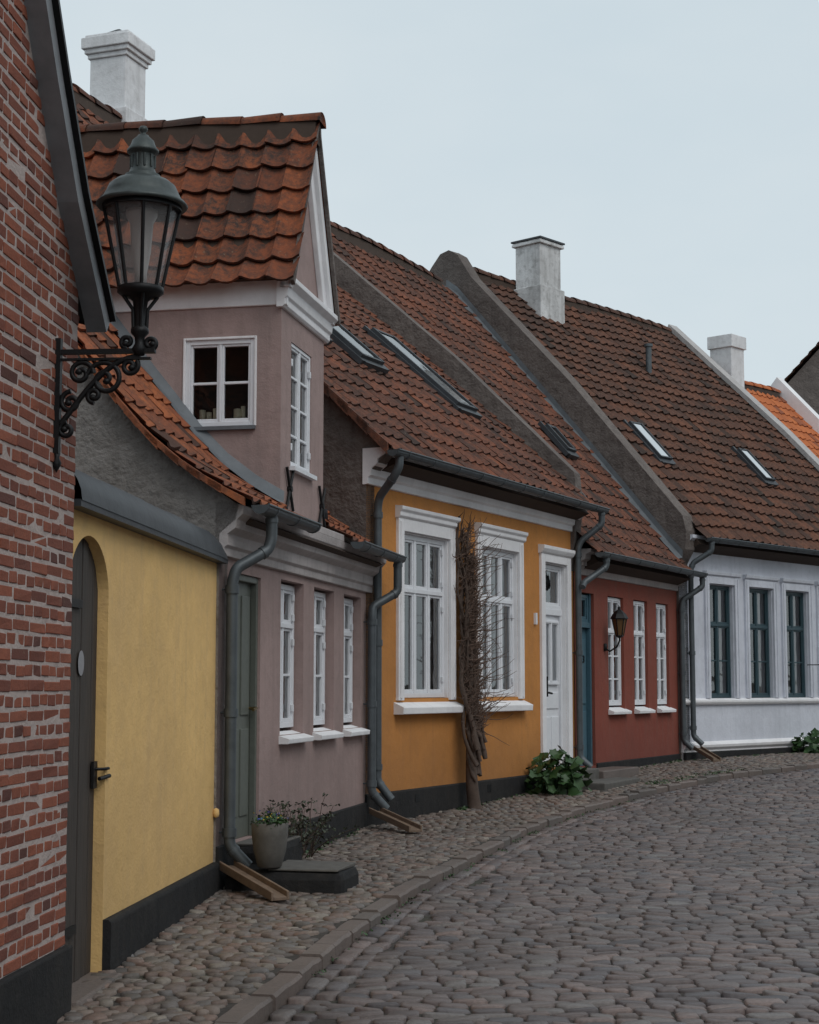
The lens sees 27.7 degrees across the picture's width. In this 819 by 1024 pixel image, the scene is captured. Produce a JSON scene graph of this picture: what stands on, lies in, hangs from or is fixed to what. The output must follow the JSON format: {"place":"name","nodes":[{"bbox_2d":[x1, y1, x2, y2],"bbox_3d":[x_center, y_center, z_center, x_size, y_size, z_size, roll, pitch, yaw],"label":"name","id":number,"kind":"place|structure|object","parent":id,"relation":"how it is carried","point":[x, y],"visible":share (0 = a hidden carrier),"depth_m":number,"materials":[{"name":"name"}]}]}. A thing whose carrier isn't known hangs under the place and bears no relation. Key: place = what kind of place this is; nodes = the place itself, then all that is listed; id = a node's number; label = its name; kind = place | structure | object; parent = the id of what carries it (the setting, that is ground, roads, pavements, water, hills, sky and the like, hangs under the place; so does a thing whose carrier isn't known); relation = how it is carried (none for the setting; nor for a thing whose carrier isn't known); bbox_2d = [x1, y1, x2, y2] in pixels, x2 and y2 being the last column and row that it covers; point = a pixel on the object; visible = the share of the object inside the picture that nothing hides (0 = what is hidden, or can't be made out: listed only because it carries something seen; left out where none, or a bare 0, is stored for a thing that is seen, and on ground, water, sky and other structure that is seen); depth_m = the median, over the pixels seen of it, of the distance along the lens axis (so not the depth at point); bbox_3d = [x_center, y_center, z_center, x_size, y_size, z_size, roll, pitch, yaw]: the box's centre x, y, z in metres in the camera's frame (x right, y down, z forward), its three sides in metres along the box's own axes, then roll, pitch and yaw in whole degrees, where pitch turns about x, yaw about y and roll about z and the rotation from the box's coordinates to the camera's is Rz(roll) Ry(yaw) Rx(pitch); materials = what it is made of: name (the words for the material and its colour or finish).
{"place":"outdoors","nodes":[
{"label":"outdoors","id":0,"kind":"place"},
{"bbox_2d":[79,112,325,131],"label":"dormer ridge","id":1,"kind":"structure","parent":0,"point":[276,117],"depth_m":14.55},
{"bbox_2d":[194,347,248,419],"bbox_3d":[-1.487,-1.024,13.976,0.790,0.920,0.550,-1,-6,11],"label":"dormer window room","id":2,"kind":"object","parent":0,"point":[205,371],"visible":0.31,"depth_m":14.29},
{"bbox_2d":[57,752,818,1023],"bbox_3d":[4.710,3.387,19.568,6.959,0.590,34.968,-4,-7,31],"label":"cobbled pavement","id":3,"kind":"structure","parent":0,"point":[374,850],"depth_m":10.48,"materials":[{"name":"stone"}]},
{"bbox_2d":[71,972,121,1005],"bbox_3d":[-1.641,2.471,8.251,0.240,0.230,0.835,0,-6,5],"label":"threshold","id":4,"kind":"object","parent":3,"relation":"on","point":[83,992],"visible":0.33,"depth_m":8.25,"materials":[{"name":"stone"}]},
{"bbox_2d":[102,862,220,970],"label":"plinth","id":5,"kind":"structure","parent":3,"relation":"on","point":[129,931],"depth_m":9.64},
{"bbox_2d":[219,860,288,900],"bbox_3d":[-1.069,2.514,11.351,0.140,0.198,0.757,4,-7,-34],"label":"wooden drain trough","id":6,"kind":"object","parent":3,"relation":"on","point":[260,884],"visible":1,"depth_m":11.30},
{"bbox_2d":[215,802,366,889],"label":"plinth","id":7,"kind":"structure","parent":3,"relation":"on","point":[351,817],"depth_m":14.91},
{"bbox_2d":[263,792,358,858],"bbox_3d":[-0.823,2.481,13.066,0.743,0.516,1.472,-2,-6,21],"label":"rose bush","id":8,"kind":"object","parent":3,"relation":"on","point":[298,826],"visible":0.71,"depth_m":13.02,"materials":[{"name":"green plant"}]},
{"bbox_2d":[365,775,538,825],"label":"plinth","id":9,"kind":"structure","parent":3,"relation":"on","point":[433,799],"depth_m":17.67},
{"bbox_2d":[525,745,592,795],"bbox_3d":[1.755,3.084,19.787,0.884,0.620,0.850,0,-6,0],"label":"leafy green plant","id":10,"kind":"object","parent":3,"relation":"on","point":[566,776],"visible":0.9,"depth_m":19.61,"materials":[{"name":"green plant"}]},
{"bbox_2d":[551,766,639,790],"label":"stone entrance steps","id":11,"kind":"structure","parent":3,"relation":"on","point":[605,778],"depth_m":20.98,"materials":[{"name":"stone"}]},
{"bbox_2d":[682,746,804,760],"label":"plinth","id":12,"kind":"structure","parent":3,"relation":"on","point":[687,756],"depth_m":26.26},
{"bbox_2d":[681,736,818,759],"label":"base ledge","id":13,"kind":"object","parent":12,"relation":"on","point":[745,744],"visible":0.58,"depth_m":26.39,"materials":[{"name":"white paint"}]},
{"bbox_2d":[60,0,818,385],"label":"sky","id":14,"kind":"structure","parent":0,"point":[671,147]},
{"bbox_2d":[263,768,818,1023],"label":"cobblestone street","id":15,"kind":"structure","parent":0,"point":[744,843],"depth_m":10.42,"materials":[{"name":"stone"}]},
{"bbox_2d":[266,775,818,1023],"bbox_3d":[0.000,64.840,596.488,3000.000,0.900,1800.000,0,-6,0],"label":"ground","id":16,"kind":"structure","parent":0,"point":[354,985],"depth_m":9.07,"materials":[{"name":"stone"}]},
{"bbox_2d":[0,945,72,1023],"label":"plinth","id":17,"kind":"structure","parent":16,"relation":"on","point":[38,991],"depth_m":7.30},
{"bbox_2d":[0,0,77,978],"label":"mortar wall","id":18,"kind":"structure","parent":17,"relation":"on","point":[42,362],"depth_m":7.35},
{"bbox_2d":[24,0,109,332],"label":"verge board","id":19,"kind":"object","parent":18,"relation":"attached to","point":[51,90],"visible":1,"depth_m":7.68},
{"bbox_2d":[52,125,187,472],"bbox_3d":[-1.314,-1.004,7.697,0.568,1.643,0.428,3,-7,-25],"label":"wall street lantern","id":20,"kind":"object","parent":18,"relation":"attached to","point":[142,196],"depth_m":7.70,"materials":[{"name":"black metal"}]},
{"bbox_2d":[0,0,78,977],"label":"bricks","id":21,"kind":"object","parent":17,"relation":"on","point":[6,466],"visible":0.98,"depth_m":7.33,"materials":[{"name":"brick"}]},
{"bbox_2d":[73,509,216,971],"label":"plaster wall","id":22,"kind":"structure","parent":16,"relation":"on","point":[153,820],"depth_m":9.76,"materials":[{"name":"paint"}]},
{"bbox_2d":[64,538,97,982],"bbox_3d":[-1.723,1.243,8.427,0.068,2.250,0.750,0,-6,5],"label":"plank door","id":23,"kind":"structure","parent":22,"relation":"attached to","point":[79,845],"depth_m":8.53,"materials":[{"name":"grey wood"}]},
{"bbox_2d":[74,469,227,817],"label":"wall coping","id":24,"kind":"structure","parent":22,"relation":"on","point":[101,500],"depth_m":9.41,"materials":[{"name":"paint"}]},
{"bbox_2d":[75,341,241,861],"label":"gable wall","id":25,"kind":"structure","parent":16,"relation":"on","point":[114,446],"depth_m":12.01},
{"bbox_2d":[77,339,381,566],"bbox_3d":[-4.141,-0.303,14.933,7.030,6.560,4.380,-1,-6,11],"label":"roof","id":26,"kind":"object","parent":16,"relation":"on","point":[251,522],"visible":0.11,"depth_m":13.58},
{"bbox_2d":[113,205,323,526],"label":"dormer walls","id":27,"kind":"structure","parent":26,"relation":"on","point":[262,450],"depth_m":13.70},
{"bbox_2d":[110,280,287,312],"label":"dormer side cornice","id":28,"kind":"structure","parent":27,"relation":"attached to","point":[229,295],"depth_m":13.70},
{"bbox_2d":[103,141,302,287],"bbox_3d":[-2.184,-2.548,14.633,2.599,1.560,1.520,-1,-6,11],"label":"dormer roof board","id":29,"kind":"object","parent":27,"relation":"on","point":[237,242],"visible":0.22,"depth_m":13.90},
{"bbox_2d":[84,120,319,287],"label":"dormer tiles","id":30,"kind":"object","parent":29,"relation":"on","point":[270,173],"visible":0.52,"depth_m":14.06,"materials":[{"name":"tile"}]},
{"bbox_2d":[80,120,321,153],"bbox_3d":[-2.154,-3.289,14.706,2.780,0.270,0.264,-1,-6,11],"label":"dormer ridge mortar bed","id":31,"kind":"object","parent":30,"relation":"on","point":[256,132],"visible":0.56,"depth_m":14.53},
{"bbox_2d":[185,338,253,426],"bbox_3d":[-1.549,-1.056,13.669,0.590,0.720,0.070,-1,-6,11],"label":"dormer window","id":32,"kind":"structure","parent":27,"relation":"in","point":[221,346],"depth_m":13.65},
{"bbox_2d":[110,316,331,522],"bbox_3d":[-1.772,-1.008,14.386,1.840,2.080,1.740,-1,-6,11],"label":"lead flashing","id":33,"kind":"object","parent":27,"relation":"attached to","point":[223,456],"visible":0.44,"depth_m":13.57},
{"bbox_2d":[290,343,310,472],"bbox_3d":[-0.959,-0.865,14.145,0.082,1.050,0.660,-1,-6,11],"label":"dormer front window","id":34,"kind":"structure","parent":27,"relation":"attached to","point":[297,384],"depth_m":14.23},
{"bbox_2d":[280,172,326,305],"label":"rake trim","id":35,"kind":"structure","parent":27,"relation":"attached to","point":[317,254],"depth_m":14.62,"materials":[{"name":"white paint"}]},
{"bbox_2d":[276,279,337,343],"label":"dormer cornice","id":36,"kind":"structure","parent":27,"relation":"attached to","point":[311,312],"depth_m":14.15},
{"bbox_2d":[280,141,334,325],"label":"rake trim","id":37,"kind":"structure","parent":27,"relation":"attached to","point":[323,241],"depth_m":14.67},
{"bbox_2d":[290,124,340,324],"bbox_3d":[-0.796,-2.597,14.358,0.030,1.660,1.600,-1,-6,11],"label":"verge fillet","id":38,"kind":"object","parent":27,"relation":"on","point":[329,237],"visible":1,"depth_m":14.64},
{"bbox_2d":[77,323,370,541],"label":"roof tiles","id":39,"kind":"object","parent":26,"relation":"on","point":[151,410],"visible":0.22,"depth_m":12.76,"materials":[{"name":"tile"}]},
{"bbox_2d":[78,344,244,504],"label":"verge tiles","id":40,"kind":"object","parent":39,"relation":"attached to","point":[159,445],"visible":0.71,"depth_m":11.89,"materials":[{"name":"tile"}]},
{"bbox_2d":[251,503,322,532],"bbox_3d":[-0.913,0.056,12.540,0.145,0.081,1.508,-1,-6,11],"label":"gutter","id":41,"kind":"object","parent":39,"relation":"attached to","point":[287,517],"visible":1,"depth_m":12.37,"materials":[{"name":"metal"}]},
{"bbox_2d":[216,558,365,846],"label":"plaster wall","id":42,"kind":"structure","parent":16,"relation":"on","point":[315,770],"depth_m":14.08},
{"bbox_2d":[235,574,257,838],"bbox_3d":[-1.276,1.453,12.445,0.090,1.960,0.640,-1,-6,11],"label":"front door","id":43,"kind":"structure","parent":42,"relation":"attached to","point":[246,726],"depth_m":12.61,"materials":[{"name":"grey paint"}]},
{"bbox_2d":[219,516,277,866],"bbox_3d":[-1.136,1.265,11.860,0.434,2.528,0.150,3,-7,-30],"label":"downpipe","id":44,"kind":"object","parent":42,"relation":"attached to","point":[228,832],"visible":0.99,"depth_m":11.77,"materials":[{"name":"metal"}]},
{"bbox_2d":[280,584,294,727],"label":"window","id":45,"kind":"structure","parent":42,"relation":"in","point":[287,625],"depth_m":13.95,"materials":[{"name":"white paint"}]},
{"bbox_2d":[215,502,386,592],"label":"cornice","id":46,"kind":"structure","parent":42,"relation":"on","point":[240,540],"depth_m":13.68,"materials":[{"name":"paint"}]},
{"bbox_2d":[313,591,325,724],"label":"window","id":47,"kind":"structure","parent":42,"relation":"in","point":[319,692],"depth_m":15.00,"materials":[{"name":"white paint"}]},
{"bbox_2d":[343,598,352,722],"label":"window","id":48,"kind":"structure","parent":42,"relation":"in","point":[348,655],"depth_m":16.06,"materials":[{"name":"white paint"}]},
{"bbox_2d":[363,562,402,808],"bbox_3d":[-0.245,1.692,16.261,0.415,2.448,0.145,3,-7,-28],"label":"downpipe","id":49,"kind":"object","parent":42,"relation":"attached to","point":[371,780],"visible":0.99,"depth_m":16.17,"materials":[{"name":"metal"}]},
{"bbox_2d":[225,835,358,893],"bbox_3d":[-0.796,2.599,12.058,0.900,0.404,1.114,-1,-6,11],"label":"stone doorstep","id":50,"kind":"object","parent":16,"relation":"on","point":[294,872],"visible":0.51,"depth_m":11.57,"materials":[{"name":"stone"}]},
{"bbox_2d":[250,810,288,868],"bbox_3d":[-0.979,2.284,11.624,0.276,0.399,0.283,0,-6,0],"label":"flower pot","id":51,"kind":"object","parent":50,"relation":"on","point":[269,836],"visible":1,"depth_m":11.53,"materials":[{"name":"ceramic"}]},
{"bbox_2d":[323,393,392,793],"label":"gable wall","id":52,"kind":"structure","parent":16,"relation":"on","point":[347,439],"depth_m":16.63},
{"bbox_2d":[335,306,588,519],"bbox_3d":[-2.813,-0.110,21.007,8.750,7.460,5.500,-3,-7,26],"label":"roof","id":53,"kind":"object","parent":16,"relation":"on","point":[442,478],"visible":0.04,"depth_m":18.71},
{"bbox_2d":[333,252,581,572],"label":"fire gable","id":54,"kind":"structure","parent":53,"relation":"attached to","point":[360,288],"depth_m":22.59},
{"bbox_2d":[324,284,594,503],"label":"roof tiles","id":55,"kind":"object","parent":53,"relation":"on","point":[401,418],"visible":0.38,"depth_m":19.36,"materials":[{"name":"tile"}]},
{"bbox_2d":[324,381,388,453],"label":"verge tiles","id":56,"kind":"object","parent":55,"relation":"attached to","point":[358,419],"visible":0.36,"depth_m":16.49,"materials":[{"name":"orange ceramic"}]},
{"bbox_2d":[330,324,389,374],"bbox_3d":[-0.961,-2.175,19.486,1.329,1.161,0.670,-3,-7,26],"label":"roof window","id":57,"kind":"structure","parent":55,"relation":"in","point":[356,354],"depth_m":19.11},
{"bbox_2d":[363,325,482,419],"bbox_3d":[0.165,-1.762,21.098,1.378,1.225,0.720,-3,-7,26],"label":"roof window","id":58,"kind":"structure","parent":55,"relation":"in","point":[430,381],"depth_m":20.95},
{"bbox_2d":[387,448,609,513],"bbox_3d":[1.196,-0.293,19.000,0.145,0.081,6.108,-3,-7,26],"label":"gutter","id":59,"kind":"object","parent":55,"relation":"attached to","point":[458,469],"visible":1,"depth_m":18.31,"materials":[{"name":"metal"}]},
{"bbox_2d":[365,486,574,793],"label":"plaster wall","id":60,"kind":"structure","parent":16,"relation":"on","point":[422,750],"depth_m":18.17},
{"bbox_2d":[371,456,403,801],"bbox_3d":[-0.198,1.140,16.373,0.188,3.406,0.426,5,-8,-42],"label":"downpipe","id":61,"kind":"object","parent":60,"relation":"attached to","point":[377,515],"visible":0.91,"depth_m":16.38,"materials":[{"name":"metal"}]},
{"bbox_2d":[404,542,421,688],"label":"window","id":62,"kind":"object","parent":60,"relation":"attached to","point":[418,626],"depth_m":18.38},
{"bbox_2d":[404,534,443,697],"bbox_3d":[0.109,1.115,17.625,0.082,1.699,1.098,-3,-7,26],"label":"window","id":63,"kind":"structure","parent":60,"relation":"in","point":[413,591],"depth_m":17.72,"materials":[{"name":"white paint"}]},
{"bbox_2d":[395,505,460,700],"bbox_3d":[0.164,0.987,17.611,0.185,2.000,1.430,-3,-7,26],"label":"window surround","id":64,"kind":"object","parent":60,"relation":"attached to","point":[421,523],"visible":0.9,"depth_m":17.90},
{"bbox_2d":[394,701,463,714],"bbox_3d":[0.184,2.040,17.495,0.205,0.160,1.500,-3,-7,26],"label":"window sill","id":65,"kind":"structure","parent":60,"relation":"attached to","point":[401,708],"depth_m":17.32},
{"bbox_2d":[362,447,587,531],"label":"cornice","id":66,"kind":"structure","parent":60,"relation":"attached to","point":[402,484],"depth_m":18.28,"materials":[{"name":"white paint"}]},
{"bbox_2d":[452,509,514,808],"bbox_3d":[0.828,1.640,18.390,0.734,3.329,0.895,0,-6,0],"label":"bare climbing vine","id":67,"kind":"object","parent":60,"relation":"attached to","point":[470,681],"visible":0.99,"depth_m":18.22,"materials":[{"name":"brown plant"}]},
{"bbox_2d":[482,548,513,696],"bbox_3d":[0.984,1.301,19.375,0.082,1.699,1.068,-3,-7,26],"label":"window","id":68,"kind":"structure","parent":60,"relation":"in","point":[508,601],"depth_m":19.52,"materials":[{"name":"white paint"}]},
{"bbox_2d":[474,522,527,698],"bbox_3d":[1.039,1.173,19.361,0.185,2.000,1.400,-3,-7,26],"label":"window surround","id":69,"kind":"object","parent":60,"relation":"attached to","point":[511,541],"visible":0.7,"depth_m":19.78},
{"bbox_2d":[538,544,574,769],"bbox_3d":[1.820,1.866,20.868,0.185,2.860,1.070,-3,-7,26],"label":"door surround","id":70,"kind":"object","parent":60,"relation":"attached to","point":[555,556],"visible":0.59,"depth_m":21.11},
{"bbox_2d":[546,608,562,764],"bbox_3d":[1.744,2.209,20.875,0.110,1.980,0.732,-3,-7,26],"label":"front door","id":71,"kind":"structure","parent":70,"relation":"attached to","point":[554,719],"depth_m":21.02,"materials":[{"name":"white paint"}]},
{"bbox_2d":[573,512,604,767],"bbox_3d":[2.322,1.638,21.415,0.449,3.332,0.135,0,-6,0],"label":"downpipe","id":72,"kind":"object","parent":60,"relation":"attached to","point":[581,541],"visible":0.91,"depth_m":21.39,"materials":[{"name":"metal"}]},
{"bbox_2d":[213,762,818,1023],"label":"kerb","id":73,"kind":"structure","parent":16,"relation":"on","point":[261,1004],"depth_m":11.13,"materials":[{"name":"stone"}]},
{"bbox_2d":[351,252,689,585],"bbox_3d":[-0.776,-0.001,25.678,9.290,8.230,4.000,-3,-7,27],"label":"roof","id":74,"kind":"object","parent":16,"relation":"on","point":[595,562],"visible":0.09,"depth_m":23.31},
{"bbox_2d":[331,232,691,569],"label":"roof tiles","id":75,"kind":"object","parent":74,"relation":"attached to","point":[437,311],"visible":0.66,"depth_m":25.52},
{"bbox_2d":[331,225,442,286],"bbox_3d":[-0.777,-4.144,26.062,0.312,0.270,5.420,-3,-7,27],"label":"ridge tiles mortar bed","id":76,"kind":"object","parent":75,"relation":"attached to","point":[361,244],"visible":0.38,"depth_m":26.33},
{"bbox_2d":[595,551,707,577],"bbox_3d":[3.485,0.765,23.472,0.145,0.081,4.578,-3,-7,27],"label":"gutter","id":77,"kind":"object","parent":75,"relation":"attached to","point":[642,562],"visible":1,"depth_m":23.09,"materials":[{"name":"metal"}]},
{"bbox_2d":[430,250,694,758],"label":"gable wall","id":78,"kind":"structure","parent":16,"relation":"on","point":[586,414],"depth_m":26.92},
{"bbox_2d":[445,280,682,557],"bbox_3d":[2.365,-1.678,27.181,4.750,5.156,0.130,-5,-8,42],"label":"lead flashing","id":79,"kind":"object","parent":78,"relation":"attached to","point":[668,541],"visible":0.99,"depth_m":26.85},
{"bbox_2d":[676,577,705,750],"bbox_3d":[4.300,2.298,25.262,0.465,2.630,0.128,1,-6,-6],"label":"downpipe","id":80,"kind":"object","parent":78,"relation":"attached to","point":[682,671],"visible":1,"depth_m":25.23,"materials":[{"name":"metal"}]},
{"bbox_2d":[573,571,678,767],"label":"plaster wall","id":81,"kind":"structure","parent":16,"relation":"on","point":[618,737],"depth_m":23.36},
{"bbox_2d":[579,594,592,765],"bbox_3d":[2.232,2.195,21.833,0.100,2.270,0.660,-3,-7,27],"label":"front door","id":82,"kind":"structure","parent":81,"relation":"attached to","point":[587,694],"depth_m":22.03,"materials":[{"name":"blue paint"}]},
{"bbox_2d":[608,597,621,705],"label":"window","id":83,"kind":"structure","parent":81,"relation":"in","point":[617,656],"depth_m":22.94,"materials":[{"name":"white paint"}]},
{"bbox_2d":[573,548,687,590],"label":"cornice","id":84,"kind":"structure","parent":81,"relation":"on","point":[587,553],"depth_m":23.11,"materials":[{"name":"paint"}]},
{"bbox_2d":[633,601,645,704],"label":"window","id":85,"kind":"structure","parent":81,"relation":"in","point":[639,653],"depth_m":23.97,"materials":[{"name":"white paint"}]},
{"bbox_2d":[656,604,666,703],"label":"window","id":86,"kind":"structure","parent":81,"relation":"in","point":[661,663],"depth_m":24.85,"materials":[{"name":"white paint"}]},
{"bbox_2d":[499,294,818,565],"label":"roof","id":87,"kind":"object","parent":16,"relation":"on","point":[701,545],"visible":0.15,"depth_m":27.38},
{"bbox_2d":[512,238,564,326],"bbox_3d":[2.349,-3.960,30.299,0.660,1.880,0.720,-5,-8,42],"label":"chimney","id":88,"kind":"object","parent":87,"relation":"on","point":[538,285],"visible":0.76,"depth_m":30.09,"materials":[{"name":"paint"}]},
{"bbox_2d":[477,273,670,335],"bbox_3d":[3.094,-3.910,31.758,0.312,0.290,6.520,-5,-8,42],"label":"ridge tiles mortar bed","id":89,"kind":"object","parent":87,"relation":"on","point":[506,284],"visible":0.31,"depth_m":31.86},
{"bbox_2d":[483,281,818,549],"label":"roof tiles","id":90,"kind":"object","parent":87,"relation":"on","point":[693,496],"visible":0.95,"depth_m":29.34,"materials":[{"name":"tile"}]},
{"bbox_2d":[623,419,675,465],"bbox_3d":[3.933,-1.130,27.287,0.770,0.821,0.470,-5,-8,42],"label":"roof window","id":91,"kind":"structure","parent":90,"relation":"in","point":[657,455],"depth_m":27.19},
{"bbox_2d":[671,332,818,471],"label":"gable wall","id":92,"kind":"structure","parent":16,"relation":"on","point":[762,416],"depth_m":32.48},
{"bbox_2d":[668,324,818,470],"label":"verge coping","id":93,"kind":"object","parent":92,"relation":"on","point":[807,453],"visible":1,"depth_m":32.87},
{"bbox_2d":[679,552,818,741],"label":"plaster wall","id":94,"kind":"structure","parent":16,"relation":"on","point":[738,722],"depth_m":26.73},
{"bbox_2d":[687,541,714,745],"bbox_3d":[4.463,2.000,25.384,0.451,3.132,0.131,-1,-6,9],"label":"downpipe","id":95,"kind":"object","parent":94,"relation":"attached to","point":[691,653],"visible":0.89,"depth_m":25.38,"materials":[{"name":"metal"}]},
{"bbox_2d":[710,585,730,697],"bbox_3d":[4.854,2.050,26.284,0.076,1.769,0.728,-5,-8,42],"label":"window","id":96,"kind":"structure","parent":94,"relation":"in","point":[716,624],"depth_m":26.34,"materials":[{"name":"white paint"}]},
{"bbox_2d":[702,570,741,697],"bbox_3d":[4.908,1.940,26.247,0.200,1.990,1.040,-5,-8,42],"label":"window surround","id":97,"kind":"object","parent":94,"relation":"attached to","point":[729,580],"visible":0.84,"depth_m":26.43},
{"bbox_2d":[686,697,818,704],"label":"sill band","id":98,"kind":"object","parent":94,"relation":"attached to","point":[714,701],"visible":1,"depth_m":26.67,"materials":[{"name":"white paint"}]},
{"bbox_2d":[749,588,769,697],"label":"window","id":99,"kind":"structure","parent":94,"relation":"in","point":[755,626],"depth_m":27.24,"materials":[{"name":"white paint"}]},
{"bbox_2d":[742,574,779,697],"bbox_3d":[5.717,2.035,27.142,0.200,1.990,1.060,-5,-8,42],"label":"window surround","id":100,"kind":"object","parent":94,"relation":"attached to","point":[769,584],"visible":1,"depth_m":27.33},
{"bbox_2d":[786,592,805,696],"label":"window","id":101,"kind":"structure","parent":94,"relation":"in","point":[791,628],"depth_m":28.11,"materials":[{"name":"white paint"}]},
{"bbox_2d":[779,578,814,697],"bbox_3d":[6.507,2.128,28.014,0.200,1.990,1.060,-5,-8,42],"label":"window surround","id":102,"kind":"object","parent":94,"relation":"attached to","point":[804,587],"visible":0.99,"depth_m":28.20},
{"bbox_2d":[787,349,818,414],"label":"roughcast walls","id":103,"kind":"structure","parent":16,"relation":"on","point":[803,383],"depth_m":37.87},
{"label":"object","id":104,"kind":"object","parent":16,"relation":"on","visible":0},
{"bbox_2d":[707,333,745,387],"bbox_3d":[6.521,-2.753,34.080,0.580,1.680,0.580,-5,-8,42],"label":"chimney","id":105,"kind":"object","parent":104,"relation":"on","point":[727,353],"visible":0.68,"depth_m":33.92,"materials":[{"name":"paint"}]},
{"bbox_2d":[746,388,818,457],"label":"roof tiles","id":106,"kind":"object","parent":104,"relation":"on","point":[783,411],"visible":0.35,"depth_m":35.03,"materials":[{"name":"tile"}]},
{"bbox_2d":[771,377,818,433],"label":"coped gable","id":107,"kind":"structure","parent":104,"relation":"attached to","point":[799,404],"depth_m":35.84,"materials":[{"name":"white paint"}]},
{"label":"plaster walls","id":108,"kind":"object","parent":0,"visible":0},
{"bbox_2d":[81,29,154,121],"bbox_3d":[-3.622,-5.060,20.614,0.670,1.620,0.670,-2,-6,20],"label":"chimney","id":109,"kind":"object","parent":108,"relation":"on","point":[121,60],"visible":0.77,"depth_m":20.42,"materials":[{"name":"paint"}]},
{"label":"roof tiles","id":110,"kind":"object","parent":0,"visible":0},
{"bbox_2d":[52,0,116,321],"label":"verge cap","id":111,"kind":"object","parent":110,"relation":"on","point":[62,45],"visible":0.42,"depth_m":7.75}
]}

